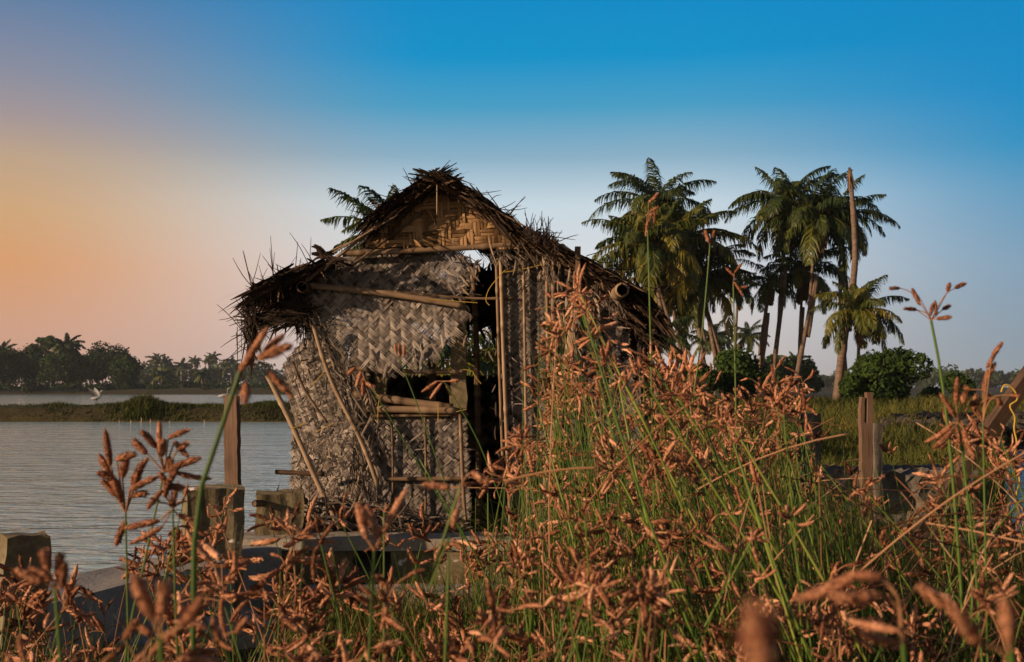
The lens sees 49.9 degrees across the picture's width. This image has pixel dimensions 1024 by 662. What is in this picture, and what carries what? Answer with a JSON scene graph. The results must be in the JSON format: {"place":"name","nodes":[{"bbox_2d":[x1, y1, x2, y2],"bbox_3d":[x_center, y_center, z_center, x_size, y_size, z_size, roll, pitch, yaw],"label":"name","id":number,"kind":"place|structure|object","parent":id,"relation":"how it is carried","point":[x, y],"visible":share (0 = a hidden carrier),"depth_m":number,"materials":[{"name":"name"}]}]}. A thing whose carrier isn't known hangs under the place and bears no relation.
{"place":"outdoors","nodes":[
{"label":"outdoors","id":0,"kind":"place"},
{"bbox_2d":[88,388,103,404],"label":"egret","id":1,"kind":"object","parent":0,"point":[95,394],"visible":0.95,"depth_m":56.84,"materials":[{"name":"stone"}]},
{"bbox_2d":[217,387,229,397],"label":"egret","id":2,"kind":"object","parent":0,"point":[221,396],"visible":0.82,"depth_m":55.36,"materials":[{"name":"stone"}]},
{"bbox_2d":[0,394,1023,578],"bbox_3d":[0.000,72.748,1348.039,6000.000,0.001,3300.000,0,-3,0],"label":"water","id":3,"kind":"structure","parent":0,"point":[53,487],"depth_m":21.18,"materials":[{"name":"grey liquid"}]},
{"bbox_2d":[0,387,1023,661],"bbox_3d":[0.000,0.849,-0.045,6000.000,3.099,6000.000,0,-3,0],"label":"ground","id":4,"kind":"structure","parent":0,"point":[10,413],"depth_m":54.41,"materials":[{"name":"green plant"}]},
{"bbox_2d":[0,339,16,384],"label":"coconut palm","id":5,"kind":"object","parent":4,"relation":"on","point":[6,346],"visible":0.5,"depth_m":344.55,"materials":[{"name":"green plant"}]},
{"bbox_2d":[0,344,30,385],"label":"mangrove tree","id":6,"kind":"object","parent":4,"relation":"on","point":[10,370],"visible":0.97,"depth_m":338.41,"materials":[{"name":"green plant"}]},
{"bbox_2d":[0,530,51,661],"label":"concrete post","id":7,"kind":"object","parent":4,"relation":"on","point":[13,545],"visible":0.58,"depth_m":4.48,"materials":[{"name":"grey concrete"}]},
{"bbox_2d":[14,343,48,389],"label":"mangrove tree","id":8,"kind":"object","parent":4,"relation":"on","point":[31,352],"visible":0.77,"depth_m":341.55,"materials":[{"name":"green plant"}]},
{"bbox_2d":[12,547,69,661],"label":"sedge","id":9,"kind":"object","parent":4,"relation":"on","point":[36,575],"visible":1,"depth_m":1.19,"materials":[{"name":"brown plant"}]},
{"bbox_2d":[35,335,57,387],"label":"tree","id":10,"kind":"object","parent":4,"relation":"on","point":[42,341],"visible":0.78,"depth_m":343.91,"materials":[{"name":"green plant"}]},
{"bbox_2d":[40,348,53,381],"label":"coconut palm","id":11,"kind":"object","parent":4,"relation":"on","point":[50,352],"visible":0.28,"depth_m":344.70,"materials":[{"name":"green plant"}]},
{"bbox_2d":[36,352,78,385],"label":"mangrove tree","id":12,"kind":"object","parent":4,"relation":"on","point":[56,367],"visible":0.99,"depth_m":334.65,"materials":[{"name":"green plant"}]},
{"bbox_2d":[46,332,85,383],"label":"coconut palm","id":13,"kind":"object","parent":4,"relation":"on","point":[67,345],"visible":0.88,"depth_m":340.57,"materials":[{"name":"green plant"}]},
{"bbox_2d":[60,354,104,387],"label":"mangrove tree","id":14,"kind":"object","parent":4,"relation":"on","point":[84,369],"visible":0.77,"depth_m":337.67,"materials":[{"name":"green plant"}]},
{"bbox_2d":[81,340,130,383],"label":"mangrove tree","id":15,"kind":"object","parent":4,"relation":"on","point":[107,356],"visible":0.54,"depth_m":340.50,"materials":[{"name":"green plant"}]},
{"bbox_2d":[107,353,142,388],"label":"mangrove tree","id":16,"kind":"object","parent":4,"relation":"on","point":[124,368],"visible":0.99,"depth_m":335.48,"materials":[{"name":"green plant"}]},
{"bbox_2d":[96,428,157,661],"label":"sedge","id":17,"kind":"object","parent":4,"relation":"on","point":[112,484],"visible":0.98,"depth_m":2.08,"materials":[{"name":"brown plant"}]},
{"bbox_2d":[0,379,295,393],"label":"bank scrub","id":18,"kind":"object","parent":4,"relation":"on","point":[28,387],"visible":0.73,"depth_m":336.84,"materials":[{"name":"green plant"}]},
{"bbox_2d":[0,392,303,420],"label":"bund grass","id":19,"kind":"structure","parent":4,"relation":"on","point":[139,401],"depth_m":54.59,"materials":[{"name":"green plant"}]},
{"bbox_2d":[145,353,165,364],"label":"coconut palm","id":20,"kind":"object","parent":4,"relation":"on","point":[151,361],"visible":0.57,"depth_m":618.66,"materials":[{"name":"green plant"}]},
{"bbox_2d":[123,461,197,657],"bbox_3d":[-0.593,0.845,1.850,0.145,1.251,0.065,0,-3,-8],"label":"sedge","id":21,"kind":"object","parent":4,"relation":"on","point":[168,484],"visible":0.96,"depth_m":1.88,"materials":[{"name":"brown plant"}]},
{"bbox_2d":[144,364,177,384],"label":"palm tree","id":22,"kind":"object","parent":4,"relation":"on","point":[163,374],"visible":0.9,"depth_m":428.50,"materials":[{"name":"green plant"}]},
{"bbox_2d":[151,353,173,372],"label":"coconut palm","id":23,"kind":"object","parent":4,"relation":"on","point":[164,360],"visible":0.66,"depth_m":598.27,"materials":[{"name":"green plant"}]},
{"bbox_2d":[46,545,281,661],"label":"concrete walkway","id":24,"kind":"structure","parent":4,"relation":"on","point":[106,585],"depth_m":5.89,"materials":[{"name":"grey concrete"}]},
{"bbox_2d":[128,573,206,661],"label":"sedge","id":25,"kind":"object","parent":4,"relation":"on","point":[163,604],"visible":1,"depth_m":0.79,"materials":[{"name":"brown plant"}]},
{"bbox_2d":[124,420,211,661],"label":"sedge","id":26,"kind":"object","parent":4,"relation":"on","point":[159,445],"visible":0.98,"depth_m":1.99,"materials":[{"name":"brown plant"}]},
{"bbox_2d":[168,357,193,387],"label":"coconut palm","id":27,"kind":"object","parent":4,"relation":"on","point":[181,366],"visible":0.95,"depth_m":598.11,"materials":[{"name":"green plant"}]},
{"bbox_2d":[103,608,286,661],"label":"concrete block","id":28,"kind":"structure","parent":4,"relation":"on","point":[242,642],"depth_m":5.82,"materials":[{"name":"grey concrete"}]},
{"bbox_2d":[187,355,202,367],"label":"coconut palm","id":29,"kind":"object","parent":4,"relation":"on","point":[195,361],"visible":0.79,"depth_m":639.02,"materials":[{"name":"green plant"}]},
{"bbox_2d":[188,368,213,385],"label":"coconut palm","id":30,"kind":"object","parent":4,"relation":"on","point":[202,376],"visible":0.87,"depth_m":428.47,"materials":[{"name":"green plant"}]},
{"bbox_2d":[202,355,217,365],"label":"coconut palm","id":31,"kind":"object","parent":4,"relation":"on","point":[205,361],"visible":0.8,"depth_m":638.24,"materials":[{"name":"green plant"}]},
{"bbox_2d":[181,484,244,608],"bbox_3d":[-1.865,1.417,6.835,0.372,0.908,0.363,1,-3,-19],"label":"concrete post","id":32,"kind":"object","parent":4,"relation":"on","point":[215,494],"visible":0.38,"depth_m":6.71,"materials":[{"name":"grey concrete"}]},
{"bbox_2d":[223,395,241,484],"bbox_3d":[-1.788,0.857,7.065,0.123,0.890,0.049,-1,-3,20],"label":"wooden plank","id":33,"kind":"object","parent":32,"relation":"attached to","point":[232,453],"visible":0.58,"depth_m":7.05,"materials":[{"name":"brown wood"}]},
{"bbox_2d":[205,352,221,362],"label":"coconut palm","id":34,"kind":"object","parent":4,"relation":"on","point":[213,357],"visible":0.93,"depth_m":638.64,"materials":[{"name":"green plant"}]},
{"bbox_2d":[219,356,240,383],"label":"coconut palm","id":35,"kind":"object","parent":4,"relation":"on","point":[231,364],"visible":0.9,"depth_m":598.72,"materials":[{"name":"green plant"}]},
{"bbox_2d":[190,326,294,649],"bbox_3d":[-0.303,0.717,1.218,0.114,1.446,0.040,0,-3,0],"label":"sedge","id":36,"kind":"object","parent":4,"relation":"on","point":[270,350],"visible":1,"depth_m":1.24,"materials":[{"name":"plant"}]},
{"bbox_2d":[254,489,304,534],"bbox_3d":[-1.628,1.516,7.682,0.351,0.800,0.344,1,-3,-12],"label":"concrete post","id":37,"kind":"object","parent":4,"relation":"on","point":[279,502],"visible":0.36,"depth_m":7.55,"materials":[{"name":"concrete"}]},
{"bbox_2d":[353,488,407,661],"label":"sedge","id":38,"kind":"object","parent":4,"relation":"on","point":[366,519],"visible":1,"depth_m":1.34,"materials":[{"name":"brown plant"}]},
{"bbox_2d":[320,185,452,376],"bbox_3d":[-2.593,-0.268,24.217,3.299,6.119,2.724,2,-3,-27],"label":"coconut palm","id":39,"kind":"object","parent":4,"relation":"on","point":[362,207],"visible":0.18,"depth_m":23.69,"materials":[{"name":"green plant"}]},
{"bbox_2d":[303,583,536,614],"bbox_3d":[-0.411,1.739,6.906,1.790,0.267,0.329,0,-3,0],"label":"concrete ledge","id":40,"kind":"object","parent":4,"relation":"on","point":[427,588],"visible":0.05,"depth_m":6.82,"materials":[{"name":"grey concrete"}]},
{"bbox_2d":[346,367,509,622],"bbox_3d":[-0.137,0.841,3.362,0.753,1.460,0.048,0,-3,0],"label":"sedge","id":41,"kind":"object","parent":4,"relation":"on","point":[365,383],"visible":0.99,"depth_m":3.38,"materials":[{"name":"plant"}]},
{"bbox_2d":[393,343,482,626],"bbox_3d":[-0.178,0.812,3.567,0.424,1.547,0.029,0,-3,0],"label":"sedge","id":42,"kind":"object","parent":4,"relation":"on","point":[395,349],"visible":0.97,"depth_m":3.59,"materials":[{"name":"green plant"}]},
{"bbox_2d":[304,498,589,532],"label":"hut floor","id":43,"kind":"structure","parent":4,"relation":"on","point":[494,506],"depth_m":9.16,"materials":[{"name":"wood"}]},
{"bbox_2d":[218,160,686,532],"bbox_3d":[-0.450,0.268,9.195,3.440,2.855,3.420,0,-3,0],"label":"thatched hut","id":44,"kind":"object","parent":43,"relation":"on","point":[411,230],"visible":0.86,"depth_m":7.97,"materials":[{"name":"brown wicker"}]},
{"bbox_2d":[403,324,500,376],"bbox_3d":[-0.793,1.000,16.887,2.283,2.954,2.456,0,-3,0],"label":"coconut palm","id":45,"kind":"object","parent":4,"relation":"on","point":[443,361],"visible":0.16,"depth_m":16.93,"materials":[{"name":"green plant"}]},
{"bbox_2d":[422,470,489,661],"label":"sedge","id":46,"kind":"object","parent":4,"relation":"on","point":[454,513],"visible":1,"depth_m":1.43,"materials":[{"name":"brown plant"}]},
{"bbox_2d":[440,330,500,375],"bbox_3d":[-0.156,1.076,19.033,2.246,2.980,2.350,0,-3,0],"label":"coconut palm","id":47,"kind":"object","parent":4,"relation":"on","point":[490,361],"visible":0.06,"depth_m":18.73,"materials":[{"name":"green plant"}]},
{"bbox_2d":[422,379,542,651],"bbox_3d":[-0.022,0.854,3.361,0.516,1.424,0.060,0,-3,0],"label":"sedge","id":48,"kind":"object","parent":4,"relation":"on","point":[429,386],"visible":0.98,"depth_m":3.39,"materials":[{"name":"plant"}]},
{"bbox_2d":[0,263,1023,661],"bbox_3d":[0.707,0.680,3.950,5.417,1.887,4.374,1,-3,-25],"label":"sedge thicket","id":49,"kind":"object","parent":4,"relation":"on","point":[586,581],"visible":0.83,"depth_m":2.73,"materials":[{"name":"brown plant"}]},
{"bbox_2d":[630,532,697,533],"bbox_3d":[0.373,0.481,2.607,0.219,0.019,0.050,-2,-3,27],"label":"straw","id":50,"kind":"object","parent":49,"relation":"on","point":[655,532],"visible":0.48,"depth_m":2.63,"materials":[{"name":"brown plant"}]},
{"bbox_2d":[722,514,813,624],"bbox_3d":[0.550,0.527,2.404,0.210,0.258,0.051,-2,-3,29],"label":"straw","id":51,"kind":"object","parent":49,"relation":"on","point":[791,540],"visible":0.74,"depth_m":2.38,"materials":[{"name":"brown plant"}]},
{"bbox_2d":[814,452,1023,612],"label":"straw","id":52,"kind":"object","parent":49,"relation":"on","point":[918,522],"visible":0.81,"depth_m":1.89,"materials":[{"name":"plant"}]},
{"bbox_2d":[242,531,817,597],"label":"concrete sill","id":53,"kind":"structure","parent":4,"relation":"on","point":[342,548],"depth_m":7.30,"materials":[{"name":"grey concrete"}]},
{"bbox_2d":[352,551,390,583],"bbox_3d":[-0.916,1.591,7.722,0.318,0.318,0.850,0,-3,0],"label":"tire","id":54,"kind":"object","parent":53,"relation":"on","point":[364,558],"visible":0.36,"depth_m":7.30,"materials":[{"name":"black rubber"}]},
{"bbox_2d":[109,361,1019,387],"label":"woodland","id":55,"kind":"object","parent":4,"relation":"on","point":[996,379],"visible":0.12,"depth_m":579.37,"materials":[{"name":"green plant"}]},
{"bbox_2d":[581,202,709,388],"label":"coconut palm","id":56,"kind":"object","parent":4,"relation":"on","point":[628,247],"visible":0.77,"depth_m":53.48,"materials":[{"name":"green plant"}]},
{"bbox_2d":[637,371,663,397],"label":"bush","id":57,"kind":"object","parent":4,"relation":"on","point":[653,388],"visible":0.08,"depth_m":68.97,"materials":[{"name":"green plant"}]},
{"bbox_2d":[644,193,659,661],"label":"sedge","id":58,"kind":"object","parent":4,"relation":"on","point":[653,209],"visible":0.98,"depth_m":2.91,"materials":[{"name":"green plant"}]},
{"bbox_2d":[589,158,716,349],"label":"coconut palm","id":59,"kind":"object","parent":4,"relation":"on","point":[672,195],"visible":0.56,"depth_m":59.90,"materials":[{"name":"green plant"}]},
{"bbox_2d":[619,306,706,403],"bbox_3d":[5.312,1.054,39.600,3.354,4.189,3.399,0,-3,0],"label":"coconut palm","id":60,"kind":"object","parent":4,"relation":"on","point":[682,337],"visible":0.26,"depth_m":39.37,"materials":[{"name":"green plant"}]},
{"bbox_2d":[618,251,715,360],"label":"coconut palm","id":61,"kind":"object","parent":4,"relation":"on","point":[682,314],"visible":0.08,"depth_m":59.63,"materials":[{"name":"green plant"}]},
{"bbox_2d":[602,198,759,400],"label":"coconut palm","id":62,"kind":"object","parent":4,"relation":"on","point":[696,238],"visible":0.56,"depth_m":55.04,"materials":[{"name":"green plant"}]},
{"bbox_2d":[667,230,715,661],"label":"sedge","id":63,"kind":"object","parent":4,"relation":"on","point":[706,236],"visible":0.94,"depth_m":3.10,"materials":[{"name":"green plant"}]},
{"bbox_2d":[642,237,759,396],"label":"coconut palm","id":64,"kind":"object","parent":4,"relation":"on","point":[717,280],"visible":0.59,"depth_m":56.03,"materials":[{"name":"green plant"}]},
{"bbox_2d":[683,363,722,401],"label":"bush","id":65,"kind":"object","parent":4,"relation":"on","point":[711,379],"visible":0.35,"depth_m":49.35,"materials":[{"name":"green plant"}]},
{"bbox_2d":[689,320,733,394],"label":"coconut palm","id":66,"kind":"object","parent":4,"relation":"on","point":[724,340],"visible":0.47,"depth_m":139.63,"materials":[{"name":"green plant"}]},
{"bbox_2d":[725,263,747,627],"bbox_3d":[0.654,0.661,3.166,0.067,1.722,0.033,-1,-3,10],"label":"sedge","id":67,"kind":"object","parent":4,"relation":"on","point":[739,288],"visible":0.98,"depth_m":3.20,"materials":[{"name":"plant"}]},
{"bbox_2d":[717,272,759,349],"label":"coconut palm","id":68,"kind":"object","parent":4,"relation":"on","point":[748,298],"visible":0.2,"depth_m":66.01,"materials":[{"name":"green plant"}]},
{"bbox_2d":[713,347,766,401],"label":"bush","id":69,"kind":"object","parent":4,"relation":"on","point":[747,366],"visible":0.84,"depth_m":50.95,"materials":[{"name":"green plant"}]},
{"bbox_2d":[730,320,769,352],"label":"coconut palm","id":70,"kind":"object","parent":4,"relation":"on","point":[747,336],"visible":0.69,"depth_m":149.61,"materials":[{"name":"green plant"}]},
{"bbox_2d":[729,597,782,661],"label":"sedge","id":71,"kind":"object","parent":4,"relation":"on","point":[757,637],"visible":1,"depth_m":0.34,"materials":[{"name":"brown plant"}]},
{"bbox_2d":[735,259,797,396],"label":"coconut palm","id":72,"kind":"object","parent":4,"relation":"on","point":[766,291],"visible":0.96,"depth_m":57.93,"materials":[{"name":"green plant"}]},
{"bbox_2d":[754,354,792,387],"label":"tree","id":73,"kind":"object","parent":4,"relation":"on","point":[782,372],"visible":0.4,"depth_m":139.02,"materials":[{"name":"green plant"}]},
{"bbox_2d":[724,165,844,392],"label":"coconut palm","id":74,"kind":"object","parent":4,"relation":"on","point":[774,200],"visible":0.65,"depth_m":57.99,"materials":[{"name":"green plant"}]},
{"bbox_2d":[778,351,813,362],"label":"coconut palm","id":75,"kind":"object","parent":4,"relation":"on","point":[791,353],"visible":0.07,"depth_m":170.49,"materials":[{"name":"green plant"}]},
{"bbox_2d":[777,354,824,393],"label":"tree","id":76,"kind":"object","parent":4,"relation":"on","point":[815,381],"visible":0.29,"depth_m":148.15,"materials":[{"name":"green plant"}]},
{"bbox_2d":[760,238,851,395],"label":"coconut palm","id":77,"kind":"object","parent":4,"relation":"on","point":[799,272],"visible":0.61,"depth_m":59.51,"materials":[{"name":"green plant"}]},
{"bbox_2d":[796,413,821,481],"bbox_3d":[2.544,1.355,9.443,0.182,1.298,0.170,1,-3,-15],"label":"concrete post","id":78,"kind":"object","parent":4,"relation":"on","point":[815,418],"visible":0.22,"depth_m":9.41,"materials":[{"name":"grey concrete"}]},
{"bbox_2d":[792,482,831,531],"bbox_3d":[2.423,1.608,8.928,0.269,0.747,0.256,0,-3,-6],"label":"concrete post","id":79,"kind":"object","parent":4,"relation":"on","point":[827,490],"visible":0.09,"depth_m":8.84,"materials":[{"name":"grey concrete"}]},
{"bbox_2d":[756,168,872,396],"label":"coconut palm","id":80,"kind":"object","parent":4,"relation":"on","point":[819,218],"visible":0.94,"depth_m":55.83,"materials":[{"name":"green plant"}]},
{"bbox_2d":[618,393,1023,534],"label":"field grass","id":81,"kind":"structure","parent":4,"relation":"on","point":[915,454],"depth_m":25.71,"materials":[{"name":"green plant"}]},
{"bbox_2d":[832,167,857,402],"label":"dead palm","id":82,"kind":"object","parent":4,"relation":"on","point":[840,365],"visible":0.81,"depth_m":52.13,"materials":[{"name":"brown wood"}]},
{"bbox_2d":[807,174,900,375],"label":"coconut palm","id":83,"kind":"object","parent":4,"relation":"on","point":[875,214],"visible":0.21,"depth_m":61.75,"materials":[{"name":"green plant"}]},
{"bbox_2d":[838,373,874,403],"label":"bush","id":84,"kind":"object","parent":4,"relation":"on","point":[851,386],"visible":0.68,"depth_m":47.57,"materials":[{"name":"green plant"}]},
{"bbox_2d":[810,275,909,360],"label":"coconut palm","id":85,"kind":"object","parent":4,"relation":"on","point":[859,310],"visible":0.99,"depth_m":49.51,"materials":[{"name":"green plant"}]},
{"bbox_2d":[858,392,873,551],"bbox_3d":[2.687,1.076,8.355,0.104,1.225,0.061,0,-3,-6],"label":"wooden post","id":86,"kind":"object","parent":4,"relation":"on","point":[865,434],"visible":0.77,"depth_m":8.34,"materials":[{"name":"brown wood"}]},
{"bbox_2d":[847,618,905,661],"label":"sedge","id":87,"kind":"object","parent":4,"relation":"on","point":[874,637],"visible":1,"depth_m":0.89,"materials":[{"name":"brown plant"}]},
{"bbox_2d":[794,566,959,661],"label":"sedge","id":88,"kind":"object","parent":4,"relation":"on","point":[925,590],"visible":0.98,"depth_m":0.94,"materials":[{"name":"brown plant"}]},
{"bbox_2d":[847,513,907,539],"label":"stone block","id":89,"kind":"structure","parent":4,"relation":"on","point":[897,517],"depth_m":8.65,"materials":[{"name":"grey stone"}]},
{"bbox_2d":[873,423,883,515],"bbox_3d":[2.926,1.357,8.841,0.097,1.238,0.089,0,-3,-9],"label":"concrete post","id":90,"kind":"object","parent":4,"relation":"on","point":[877,439],"visible":0.36,"depth_m":8.83,"materials":[{"name":"grey concrete"}]},
{"bbox_2d":[845,346,934,404],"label":"bush","id":91,"kind":"object","parent":4,"relation":"on","point":[882,373],"visible":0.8,"depth_m":48.07,"materials":[{"name":"green plant"}]},
{"bbox_2d":[802,464,978,514],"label":"stone block","id":92,"kind":"structure","parent":4,"relation":"on","point":[905,476],"depth_m":8.96,"materials":[{"name":"grey stone"}]},
{"bbox_2d":[907,511,946,534],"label":"stone block","id":93,"kind":"structure","parent":4,"relation":"on","point":[936,527],"depth_m":8.24,"materials":[{"name":"stone"}]},
{"bbox_2d":[889,281,967,661],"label":"sedge","id":94,"kind":"object","parent":4,"relation":"on","point":[934,306],"visible":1,"depth_m":2.29,"materials":[{"name":"plant"}]},
{"bbox_2d":[916,385,941,399],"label":"bush","id":95,"kind":"object","parent":4,"relation":"on","point":[927,391],"visible":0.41,"depth_m":69.43,"materials":[{"name":"green plant"}]},
{"bbox_2d":[868,533,1023,602],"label":"concrete wall","id":96,"kind":"structure","parent":4,"relation":"on","point":[916,558],"depth_m":7.14,"materials":[{"name":"grey concrete"}]},
{"bbox_2d":[901,366,1023,545],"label":"leaning timber","id":97,"kind":"object","parent":96,"relation":"on","point":[997,417],"visible":0.46,"depth_m":7.25,"materials":[{"name":"brown wood"}]},
{"bbox_2d":[1000,384,1022,518],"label":"rope","id":98,"kind":"object","parent":97,"relation":"hanging from","point":[1013,413],"visible":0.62,"depth_m":7.12,"materials":[{"name":"yellow fabric"}]},
{"bbox_2d":[878,410,1023,450],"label":"bank stones","id":99,"kind":"object","parent":4,"relation":"on","point":[936,418],"visible":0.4,"depth_m":29.59,"materials":[{"name":"grey stone"}]},
{"bbox_2d":[924,377,982,661],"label":"sedge","id":100,"kind":"object","parent":4,"relation":"on","point":[946,432],"visible":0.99,"depth_m":1.98,"materials":[{"name":"brown plant"}]},
{"bbox_2d":[938,370,976,397],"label":"bush","id":101,"kind":"object","parent":4,"relation":"on","point":[950,377],"visible":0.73,"depth_m":79.39,"materials":[{"name":"green plant"}]},
{"bbox_2d":[944,503,1004,534],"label":"stone block","id":102,"kind":"structure","parent":4,"relation":"on","point":[975,521],"depth_m":8.75,"materials":[{"name":"grey stone"}]},
{"bbox_2d":[947,595,1019,661],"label":"sedge","id":103,"kind":"object","parent":4,"relation":"on","point":[969,630],"visible":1,"depth_m":0.60,"materials":[{"name":"brown plant"}]},
{"bbox_2d":[962,341,1019,661],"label":"sedge","id":104,"kind":"object","parent":4,"relation":"on","point":[986,399],"visible":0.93,"depth_m":2.19,"materials":[{"name":"plant"}]},
{"bbox_2d":[0,0,1023,387],"label":"sky","id":105,"kind":"structure","parent":0,"point":[147,147],"materials":[{"name":"blue"}]}
]}

